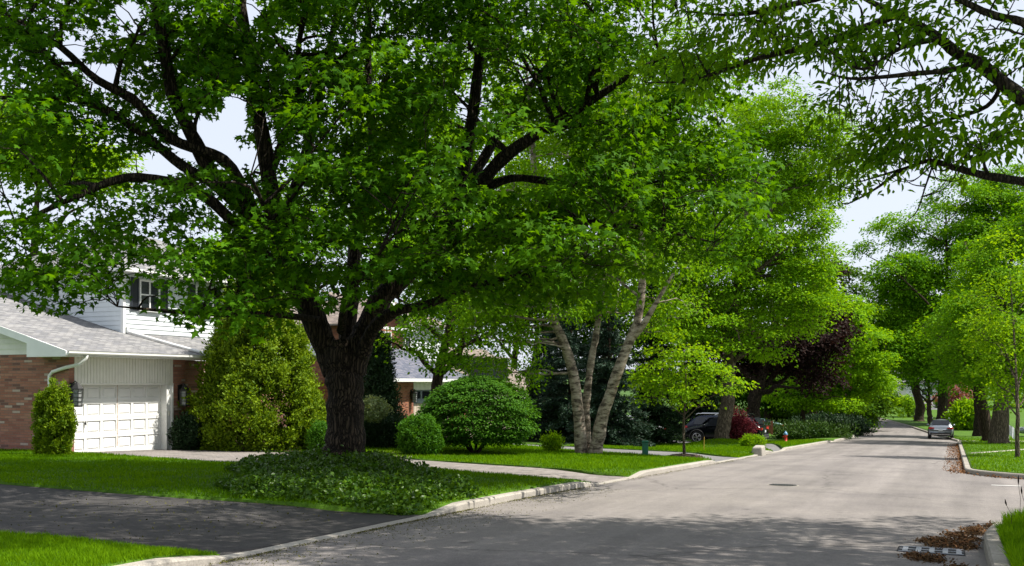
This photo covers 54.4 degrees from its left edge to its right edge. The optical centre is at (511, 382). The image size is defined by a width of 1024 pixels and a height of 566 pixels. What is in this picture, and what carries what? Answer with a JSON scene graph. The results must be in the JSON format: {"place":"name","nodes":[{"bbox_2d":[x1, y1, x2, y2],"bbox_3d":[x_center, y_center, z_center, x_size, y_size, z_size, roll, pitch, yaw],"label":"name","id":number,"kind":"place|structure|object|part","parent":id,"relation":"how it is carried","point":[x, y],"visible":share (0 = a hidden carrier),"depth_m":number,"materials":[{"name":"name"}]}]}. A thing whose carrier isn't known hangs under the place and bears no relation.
{"place":"outdoors","nodes":[
{"label":"outdoors","id":0,"kind":"place"},
{"bbox_2d":[0,530,220,565],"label":"lawn","id":1,"kind":"structure","parent":0,"point":[153,557],"depth_m":9.85,"materials":[{"name":"plant"}]},
{"bbox_2d":[0,484,418,554],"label":"driveway","id":2,"kind":"structure","parent":0,"point":[292,526],"depth_m":13.71,"materials":[{"name":"grey asphalt"}]},
{"bbox_2d":[0,493,394,541],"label":"fallen leaves","id":3,"kind":"object","parent":2,"relation":"on","point":[161,515],"visible":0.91,"depth_m":14.06,"materials":[{"name":"brown plant"}]},
{"bbox_2d":[0,448,590,514],"bbox_3d":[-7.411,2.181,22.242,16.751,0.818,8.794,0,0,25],"label":"lawn","id":4,"kind":"structure","parent":0,"point":[322,506],"depth_m":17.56,"materials":[{"name":"plant"}]},
{"bbox_2d":[29,376,78,454],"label":"column cedar","id":5,"kind":"object","parent":4,"relation":"on","point":[54,424],"depth_m":27.70,"materials":[{"name":"green plant"}]},
{"bbox_2d":[212,444,481,515],"bbox_3d":[-3.777,1.721,19.845,4.364,0.741,10.511,0,0,-22],"label":"ground cover","id":6,"kind":"object","parent":4,"relation":"on","point":[306,474],"visible":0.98,"depth_m":17.35,"materials":[{"name":"green plant"}]},
{"bbox_2d":[0,0,798,461],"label":"maple tree","id":7,"kind":"object","parent":4,"relation":"on","point":[228,54],"visible":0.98,"depth_m":19.46,"materials":[{"name":"green plant"}]},
{"bbox_2d":[83,449,624,482],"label":"driveway","id":8,"kind":"structure","parent":0,"point":[213,455],"depth_m":27.98,"materials":[{"name":"grey concrete"}]},
{"bbox_2d":[166,409,203,449],"bbox_3d":[-10.950,1.720,33.593,1.481,1.678,1.585,0,0,0],"label":"porch shrub","id":9,"kind":"object","parent":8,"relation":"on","point":[184,433],"visible":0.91,"depth_m":33.26,"materials":[{"name":"green plant"}]},
{"bbox_2d":[304,417,326,450],"bbox_3d":[-5.969,1.773,31.521,1.190,1.400,1.247,0,0,0],"label":"boxwood ball","id":10,"kind":"object","parent":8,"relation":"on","point":[316,433],"visible":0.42,"depth_m":31.17,"materials":[{"name":"green plant"}]},
{"bbox_2d":[204,441,713,476],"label":"lawn","id":11,"kind":"structure","parent":0,"point":[579,471],"depth_m":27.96,"materials":[{"name":"plant"}]},
{"bbox_2d":[363,394,393,422],"bbox_3d":[-4.981,0.931,35.809,1.349,1.064,1.291,0,0,21],"label":"variegated shrub","id":12,"kind":"object","parent":11,"relation":"on","point":[375,409],"visible":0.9,"depth_m":35.56,"materials":[{"name":"green plant"}]},
{"bbox_2d":[362,328,407,424],"bbox_3d":[-5.556,0.291,41.687,3.162,5.487,3.031,0,0,-30],"label":"yew shrub","id":13,"kind":"object","parent":11,"relation":"on","point":[379,378],"visible":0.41,"depth_m":41.65,"materials":[{"name":"green plant"}]},
{"bbox_2d":[364,413,415,448],"bbox_3d":[-4.501,1.909,37.010,3.938,1.575,1.579,0,0,0],"label":"clipped hedge","id":14,"kind":"object","parent":11,"relation":"on","point":[383,432],"visible":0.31,"depth_m":36.49,"materials":[{"name":"green plant"}]},
{"bbox_2d":[394,412,444,455],"bbox_3d":[-3.008,1.767,32.394,1.705,1.680,1.622,0,0,0],"label":"boxwood ball","id":15,"kind":"object","parent":11,"relation":"on","point":[412,441],"visible":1,"depth_m":32.00,"materials":[{"name":"green plant"}]},
{"bbox_2d":[364,175,552,392],"bbox_3d":[-2.535,-3.020,41.195,8.503,11.957,8.146,0,0,0],"label":"linden tree","id":16,"kind":"object","parent":11,"relation":"on","point":[445,361],"visible":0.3,"depth_m":39.27,"materials":[{"name":"green plant"}]},
{"bbox_2d":[416,373,540,453],"bbox_3d":[-1.262,1.093,34.909,4.661,2.897,4.290,0,0,0],"label":"round shrub","id":17,"kind":"object","parent":11,"relation":"on","point":[449,405],"visible":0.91,"depth_m":33.67,"materials":[{"name":"green plant"}]},
{"bbox_2d":[535,429,565,451],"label":"garden plant","id":18,"kind":"object","parent":11,"relation":"on","point":[552,441],"visible":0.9,"depth_m":38.03,"materials":[{"name":"green plant"}]},
{"bbox_2d":[439,5,718,453],"bbox_3d":[2.391,-5.460,36.885,10.356,17.055,6.600,0,0,0],"label":"birch clump","id":19,"kind":"object","parent":11,"relation":"on","point":[584,442],"visible":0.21,"depth_m":36.66,"materials":[{"name":"green plant"}]},
{"bbox_2d":[642,440,648,454],"bbox_3d":[4.833,2.400,36.134,0.250,0.600,0.270,0,0,7],"label":"utility box","id":20,"kind":"object","parent":11,"relation":"on","point":[645,446],"visible":0.84,"depth_m":36.01,"materials":[{"name":"green paint"}]},
{"bbox_2d":[0,0,1023,372],"label":"sky","id":21,"kind":"structure","parent":0,"point":[218,135],"materials":[{"name":"white"}]},
{"bbox_2d":[210,419,1023,565],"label":"road","id":22,"kind":"structure","parent":0,"point":[877,497],"depth_m":15.43,"materials":[{"name":"grey asphalt"}]},
{"bbox_2d":[210,486,632,565],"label":"fallen buds","id":23,"kind":"object","parent":22,"relation":"on","point":[391,525],"visible":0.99,"depth_m":13.80,"materials":[{"name":"brown plant"}]},
{"bbox_2d":[115,435,854,565],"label":"kerb","id":24,"kind":"structure","parent":22,"relation":"on","point":[445,509],"depth_m":16.08,"materials":[{"name":"concrete"}]},
{"bbox_2d":[752,445,765,455],"bbox_3d":[10.382,2.915,41.903,0.509,0.546,0.925,0,0,24],"label":"concrete block","id":25,"kind":"object","parent":24,"relation":"on","point":[759,450],"depth_m":41.56,"materials":[{"name":"white concrete"}]},
{"bbox_2d":[603,455,764,484],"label":"fallen buds","id":26,"kind":"object","parent":22,"relation":"on","point":[689,468],"visible":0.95,"depth_m":29.34,"materials":[{"name":"brown plant"}]},
{"bbox_2d":[767,484,798,485],"bbox_3d":[6.297,2.388,23.130,0.720,0.048,0.720,0,-2,24],"label":"manhole cover","id":27,"kind":"object","parent":22,"relation":"on","point":[782,485],"visible":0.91,"depth_m":23.07,"materials":[{"name":"metal"}]},
{"bbox_2d":[897,545,965,555],"bbox_3d":[5.101,2.050,12.123,0.760,0.034,0.560,0,-2,24],"label":"storm drain","id":28,"kind":"object","parent":22,"relation":"on","point":[956,552],"visible":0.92,"depth_m":12.10,"materials":[{"name":"metal"}]},
{"bbox_2d":[927,417,954,438],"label":"parked car","id":29,"kind":"object","parent":22,"relation":"on","point":[940,427],"visible":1,"depth_m":79.33,"materials":[{"name":"silver metal"}]},
{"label":"rear window","id":30,"kind":"part","parent":29,"relation":"part of","materials":[{"name":"grey glass"}]},
{"bbox_2d":[897,520,995,565],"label":"leaf litter","id":31,"kind":"object","parent":22,"relation":"on","point":[928,557],"visible":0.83,"depth_m":12.66,"materials":[{"name":"brown plant"}]},
{"bbox_2d":[878,418,1023,478],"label":"kerb","id":32,"kind":"structure","parent":22,"relation":"on","point":[967,467],"depth_m":29.93,"materials":[{"name":"concrete"}]},
{"bbox_2d":[943,443,963,470],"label":"leaf litter","id":33,"kind":"object","parent":22,"relation":"on","point":[958,456],"visible":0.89,"depth_m":40.78,"materials":[{"name":"brown plant"}]},
{"bbox_2d":[946,468,1021,478],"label":"leaf litter","id":34,"kind":"object","parent":22,"relation":"on","point":[963,471],"visible":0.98,"depth_m":29.59,"materials":[{"name":"brown plant"}]},
{"bbox_2d":[983,520,1010,565],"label":"kerb","id":35,"kind":"structure","parent":22,"relation":"on","point":[994,555],"depth_m":11.35,"materials":[{"name":"concrete"}]},
{"bbox_2d":[481,12,758,378],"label":"background tree","id":36,"kind":"object","parent":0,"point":[670,34],"visible":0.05,"depth_m":83.80,"materials":[{"name":"green plant"}]},
{"bbox_2d":[521,444,735,461],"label":"driveway","id":37,"kind":"structure","parent":0,"point":[716,458],"depth_m":40.20,"materials":[{"name":"concrete"}]},
{"bbox_2d":[498,438,772,457],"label":"lawn","id":38,"kind":"structure","parent":0,"point":[529,442],"depth_m":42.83,"materials":[{"name":"plant"}]},
{"bbox_2d":[521,330,567,440],"bbox_3d":[2.026,0.456,59.859,4.274,7.314,4.626,0,0,0],"label":"spruce tree","id":39,"kind":"object","parent":38,"relation":"on","point":[532,394],"visible":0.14,"depth_m":59.53,"materials":[{"name":"green plant"}]},
{"bbox_2d":[522,281,604,443],"bbox_3d":[3.305,-0.914,56.205,6.013,9.563,5.765,0,0,18],"label":"spruce tree","id":40,"kind":"object","parent":38,"relation":"on","point":[559,406],"visible":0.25,"depth_m":55.34,"materials":[{"name":"green plant"}]},
{"bbox_2d":[562,301,657,446],"bbox_3d":[4.912,-0.186,49.934,4.800,8.190,5.332,0,0,38],"label":"spruce tree","id":41,"kind":"object","parent":38,"relation":"on","point":[618,419],"visible":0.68,"depth_m":49.42,"materials":[{"name":"green plant"}]},
{"bbox_2d":[621,282,687,444],"bbox_3d":[8.095,-0.992,57.079,4.361,9.712,5.115,0,0,0],"label":"spruce tree","id":42,"kind":"object","parent":38,"relation":"on","point":[663,416],"visible":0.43,"depth_m":56.34,"materials":[{"name":"green plant"}]},
{"bbox_2d":[729,404,761,439],"bbox_3d":[13.031,2.529,57.285,2.225,2.616,2.478,0,0,0],"label":"red maple shrub","id":43,"kind":"object","parent":38,"relation":"on","point":[743,424],"visible":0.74,"depth_m":56.83,"materials":[{"name":"brown plant"}]},
{"bbox_2d":[616,74,887,438],"bbox_3d":[13.208,-6.733,56.232,15.934,21.405,8.119,0,0,8],"label":"locust tree","id":44,"kind":"object","parent":38,"relation":"on","point":[740,294],"visible":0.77,"depth_m":55.04,"materials":[{"name":"green plant"}]},
{"bbox_2d":[738,432,766,445],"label":"dwarf juniper","id":45,"kind":"object","parent":38,"relation":"on","point":[750,439],"visible":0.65,"depth_m":50.21,"materials":[{"name":"green plant"}]},
{"bbox_2d":[669,453,702,457],"bbox_3d":[6.265,2.634,36.198,1.445,0.230,1.426,0,0,0],"label":"mulch ring","id":46,"kind":"object","parent":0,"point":[689,455],"visible":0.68,"depth_m":35.91,"materials":[{"name":"soil"}]},
{"bbox_2d":[617,328,759,453],"bbox_3d":[6.373,0.442,36.152,5.123,4.885,3.261,0,0,20],"label":"sapling","id":47,"kind":"object","parent":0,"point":[685,392],"visible":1,"depth_m":36.01,"materials":[{"name":"green plant"}]},
{"bbox_2d":[665,440,780,451],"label":"driveway","id":48,"kind":"structure","parent":0,"point":[773,447],"depth_m":52.85,"materials":[{"name":"concrete"}]},
{"bbox_2d":[685,413,718,428],"bbox_3d":[13.789,2.941,64.977,4.958,1.917,2.270,0,0,24],"label":"parked car","id":49,"kind":"object","parent":48,"relation":"on","point":[693,421],"visible":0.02,"depth_m":64.88,"materials":[{"name":"blue paint"}]},
{"bbox_3d":[13.094,2.487,64.388,2.679,0.579,0.184,0,0,24],"label":"side window","id":50,"kind":"part","parent":49,"relation":"part of","materials":[{"name":"black glass"}]},
{"bbox_2d":[685,413,768,441],"bbox_3d":[12.973,2.781,60.659,4.978,1.817,2.320,0,0,27],"label":"parked car","id":51,"kind":"object","parent":48,"relation":"on","point":[705,430],"visible":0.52,"depth_m":60.20,"materials":[{"name":"black paint"}]},
{"bbox_3d":[12.953,2.354,59.729,2.691,0.545,0.189,0,0,27],"label":"side window","id":52,"kind":"part","parent":51,"relation":"part of","materials":[{"name":"black glass"}]},
{"bbox_3d":[14.815,2.265,59.732,0.319,0.378,1.468,0,0,27],"label":"rear window","id":53,"kind":"part","parent":51,"relation":"part of","materials":[{"name":"glass"}]},
{"bbox_2d":[672,438,827,448],"bbox_3d":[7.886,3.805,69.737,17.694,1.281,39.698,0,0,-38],"label":"lawn","id":54,"kind":"structure","parent":0,"point":[767,443],"depth_m":57.80,"materials":[{"name":"plant"}]},
{"bbox_2d":[657,287,721,439],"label":"spruce tree","id":55,"kind":"object","parent":54,"relation":"on","point":[706,409],"visible":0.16,"depth_m":71.06,"materials":[{"name":"green plant"}]},
{"bbox_2d":[685,254,870,418],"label":"purple maple","id":56,"kind":"object","parent":54,"relation":"on","point":[824,346],"visible":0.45,"depth_m":66.73,"materials":[{"name":"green plant"}]},
{"bbox_2d":[783,431,787,440],"bbox_3d":[16.644,3.289,60.652,0.308,0.701,0.344,0,0,24],"label":"fire hydrant","id":57,"kind":"object","parent":54,"relation":"on","point":[785,434],"visible":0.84,"depth_m":60.56,"materials":[{"name":"red metal"}]},
{"bbox_2d":[563,378,1022,417],"bbox_3d":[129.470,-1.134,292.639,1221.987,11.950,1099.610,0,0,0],"label":"ground","id":58,"kind":"structure","parent":0,"point":[627,393],"depth_m":214.75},
{"bbox_2d":[0,87,147,255],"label":"background tree","id":59,"kind":"object","parent":58,"relation":"on","point":[14,174],"visible":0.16,"depth_m":54.10,"materials":[{"name":"green plant"}]},
{"bbox_2d":[0,234,289,451],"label":"brick house","id":60,"kind":"structure","parent":58,"relation":"on","point":[127,375],"depth_m":32.35,"materials":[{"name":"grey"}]},
{"bbox_2d":[75,385,160,451],"bbox_3d":[-12.660,1.230,31.913,0.145,2.380,3.840,0,0,24],"label":"garage door","id":61,"kind":"structure","parent":60,"relation":"in","point":[111,417],"depth_m":32.00,"materials":[{"name":"white paint"}]},
{"bbox_2d":[139,279,161,312],"bbox_3d":[-13.045,-3.120,35.865,0.100,1.140,1.060,0,0,24],"label":"window","id":62,"kind":"structure","parent":60,"relation":"in","point":[146,288],"depth_m":35.78,"materials":[{"name":"glass"}]},
{"bbox_2d":[195,286,213,317],"bbox_3d":[-11.878,-3.120,38.495,0.100,1.140,1.060,0,0,24],"label":"window","id":63,"kind":"structure","parent":60,"relation":"in","point":[196,288],"depth_m":38.40,"materials":[{"name":"white paint"}]},
{"bbox_2d":[196,158,463,300],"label":"background tree","id":64,"kind":"object","parent":58,"relation":"on","point":[330,255],"visible":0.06,"depth_m":66.86,"materials":[{"name":"green plant"}]},
{"bbox_2d":[290,291,466,426],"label":"brick house","id":65,"kind":"structure","parent":58,"relation":"on","point":[415,384],"depth_m":51.59,"materials":[{"name":"red brick"}]},
{"bbox_2d":[416,390,420,399],"bbox_3d":[-4.840,0.650,50.233,0.100,0.580,1.080,0,0,24],"label":"window","id":66,"kind":"structure","parent":65,"relation":"in","point":[418,391],"depth_m":50.52,"materials":[{"name":"glass"}]},
{"bbox_2d":[413,403,425,415],"bbox_3d":[-4.242,2.110,51.658,0.080,2.140,4.150,0,0,24],"label":"garage door","id":67,"kind":"structure","parent":65,"relation":"in","point":[415,406],"depth_m":50.26,"materials":[{"name":"white"}]},
{"bbox_2d":[421,390,430,399],"bbox_3d":[-4.421,0.650,51.180,0.100,0.580,1.080,0,0,24],"label":"window","id":68,"kind":"structure","parent":65,"relation":"in","point":[424,393],"depth_m":51.06,"materials":[{"name":"black glass"}]},
{"bbox_2d":[327,22,605,344],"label":"background tree","id":69,"kind":"object","parent":58,"relation":"on","point":[449,135],"visible":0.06,"depth_m":78.12,"materials":[{"name":"green plant"}]},
{"bbox_2d":[449,347,528,436],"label":"tan roofed house","id":70,"kind":"structure","parent":58,"relation":"on","point":[494,373],"depth_m":69.11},
{"bbox_2d":[392,222,712,374],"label":"background tree","id":71,"kind":"object","parent":58,"relation":"on","point":[585,337],"visible":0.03,"depth_m":90.69,"materials":[{"name":"green plant"}]},
{"bbox_2d":[852,281,890,329],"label":"tree","id":72,"kind":"object","parent":58,"relation":"on","point":[871,300],"depth_m":200.27,"materials":[{"name":"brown plant"}]},
{"bbox_2d":[886,371,961,400],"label":"white house","id":73,"kind":"structure","parent":58,"relation":"on","point":[906,391],"depth_m":181.87,"materials":[{"name":"paint"}]},
{"bbox_2d":[891,388,905,395],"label":"garage door","id":74,"kind":"structure","parent":73,"relation":"in","point":[903,392],"depth_m":181.57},
{"bbox_2d":[921,388,932,395],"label":"window","id":75,"kind":"structure","parent":73,"relation":"in","point":[931,394],"depth_m":182.14,"materials":[{"name":"white paint"}]},
{"bbox_2d":[915,233,1023,440],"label":"street tree","id":76,"kind":"object","parent":58,"relation":"on","point":[984,418],"visible":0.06,"depth_m":68.90,"materials":[{"name":"green plant"}]},
{"bbox_2d":[767,437,838,440],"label":"lawn","id":77,"kind":"structure","parent":0,"point":[828,439],"depth_m":72.05,"materials":[{"name":"plant"}]},
{"bbox_2d":[764,417,860,439],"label":"spreading juniper","id":78,"kind":"object","parent":77,"relation":"on","point":[808,429],"visible":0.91,"depth_m":75.21,"materials":[{"name":"green plant"}]},
{"bbox_2d":[761,293,905,420],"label":"street tree","id":79,"kind":"object","parent":77,"relation":"on","point":[874,383],"visible":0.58,"depth_m":78.25,"materials":[{"name":"green plant"}]},
{"bbox_2d":[881,399,1023,440],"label":"lawn","id":80,"kind":"structure","parent":0,"point":[958,433],"depth_m":115.01,"materials":[{"name":"plant"}]},
{"bbox_2d":[870,306,935,420],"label":"street tree","id":81,"kind":"object","parent":80,"relation":"on","point":[920,408],"visible":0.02,"depth_m":115.60,"materials":[{"name":"green plant"}]},
{"bbox_2d":[893,393,932,416],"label":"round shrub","id":82,"kind":"object","parent":80,"relation":"on","point":[909,408],"visible":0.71,"depth_m":126.92,"materials":[{"name":"green plant"}]},
{"bbox_2d":[895,360,956,423],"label":"tree","id":83,"kind":"object","parent":80,"relation":"on","point":[918,378],"visible":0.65,"depth_m":105.83,"materials":[{"name":"green plant"}]},
{"bbox_2d":[845,160,1023,419],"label":"street tree","id":84,"kind":"object","parent":80,"relation":"on","point":[912,284],"visible":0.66,"depth_m":105.89,"materials":[{"name":"green plant"}]},
{"bbox_2d":[924,382,972,409],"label":"tree","id":85,"kind":"object","parent":80,"relation":"on","point":[956,397],"visible":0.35,"depth_m":123.38,"materials":[{"name":"brown plant"}]},
{"bbox_2d":[907,291,1020,435],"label":"street tree","id":86,"kind":"object","parent":80,"relation":"on","point":[976,431],"visible":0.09,"depth_m":84.32,"materials":[{"name":"green plant"}]},
{"bbox_2d":[941,396,991,429],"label":"round shrub","id":87,"kind":"object","parent":80,"relation":"on","point":[960,414],"visible":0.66,"depth_m":95.42,"materials":[{"name":"green plant"}]},
{"bbox_2d":[986,334,1023,406],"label":"tree","id":88,"kind":"object","parent":80,"relation":"on","point":[1014,384],"depth_m":147.79,"materials":[{"name":"green plant"}]},
{"bbox_2d":[1009,425,1014,438],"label":"garden flag","id":89,"kind":"object","parent":80,"relation":"on","point":[1011,431],"visible":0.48,"depth_m":74.05,"materials":[{"name":"white fabric"}]},
{"bbox_2d":[1019,427,1023,433],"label":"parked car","id":90,"kind":"object","parent":80,"relation":"on","point":[1021,429],"visible":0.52,"depth_m":81.37,"materials":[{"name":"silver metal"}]},
{"bbox_2d":[954,436,1023,473],"bbox_3d":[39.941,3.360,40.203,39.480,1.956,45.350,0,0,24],"label":"lawn","id":91,"kind":"structure","parent":0,"point":[979,450],"depth_m":39.77,"materials":[{"name":"plant"}]},
{"bbox_2d":[907,196,1023,443],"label":"street tree","id":92,"kind":"object","parent":91,"relation":"on","point":[999,428],"visible":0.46,"depth_m":62.96,"materials":[{"name":"green plant"}]},
{"bbox_2d":[953,227,1023,456],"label":"sapling","id":93,"kind":"object","parent":91,"relation":"on","point":[1016,371],"visible":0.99,"depth_m":40.45,"materials":[{"name":"green plant"}]},
{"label":"lawn","id":94,"kind":"structure","parent":0,"visible":0},
{"bbox_2d":[594,0,1023,220],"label":"ash tree","id":95,"kind":"object","parent":94,"relation":"on","point":[1002,82],"visible":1,"depth_m":13.14,"materials":[{"name":"green plant"}]},
{"bbox_2d":[991,507,1023,565],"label":"grass","id":96,"kind":"structure","parent":94,"relation":"on","point":[1011,536],"depth_m":11.65,"materials":[{"name":"green plant"}]},
{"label":"lawn","id":97,"kind":"structure","parent":0,"visible":0},
{"bbox_2d":[665,358,833,419],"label":"background tree","id":98,"kind":"object","parent":97,"relation":"on","point":[766,406],"visible":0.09,"depth_m":98.81,"materials":[{"name":"green plant"}]},
{"bbox_2d":[678,95,846,412],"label":"background tree","id":99,"kind":"object","parent":97,"relation":"on","point":[794,217],"visible":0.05,"depth_m":107.29,"materials":[{"name":"green plant"}]},
{"bbox_2d":[761,418,783,433],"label":"parked car","id":100,"kind":"object","parent":97,"relation":"on","point":[764,420],"visible":0.01,"depth_m":85.28,"materials":[{"name":"teal paint"}]},
{"bbox_2d":[760,409,797,423],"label":"shrub","id":101,"kind":"object","parent":97,"relation":"on","point":[775,416],"visible":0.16,"depth_m":102.85,"materials":[{"name":"green plant"}]},
{"bbox_2d":[783,411,878,435],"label":"spreading juniper","id":102,"kind":"object","parent":97,"relation":"on","point":[848,420],"visible":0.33,"depth_m":86.76,"materials":[{"name":"green plant"}]},
{"bbox_2d":[769,261,913,431],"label":"street tree","id":103,"kind":"object","parent":97,"relation":"on","point":[879,409],"visible":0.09,"depth_m":98.03,"materials":[{"name":"green plant"}]},
{"bbox_2d":[820,411,882,427],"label":"spreading juniper","id":104,"kind":"object","parent":97,"relation":"on","point":[877,421],"visible":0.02,"depth_m":103.12,"materials":[{"name":"green plant"}]},
{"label":"path","id":105,"kind":"structure","parent":0,"visible":0},
{"bbox_2d":[763,421,772,434],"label":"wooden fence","id":106,"kind":"object","parent":105,"relation":"on","point":[771,428],"visible":0.22,"depth_m":74.24,"materials":[{"name":"wood"}]},
{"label":"garden bed","id":107,"kind":"structure","parent":0,"visible":0},
{"bbox_2d":[177,263,326,451],"bbox_3d":[-8.768,-0.721,34.450,5.665,7.501,5.240,0,0,0],"label":"golden cedar","id":108,"kind":"object","parent":107,"relation":"on","point":[239,376],"visible":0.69,"depth_m":33.20,"materials":[{"name":"green plant"}]}
]}

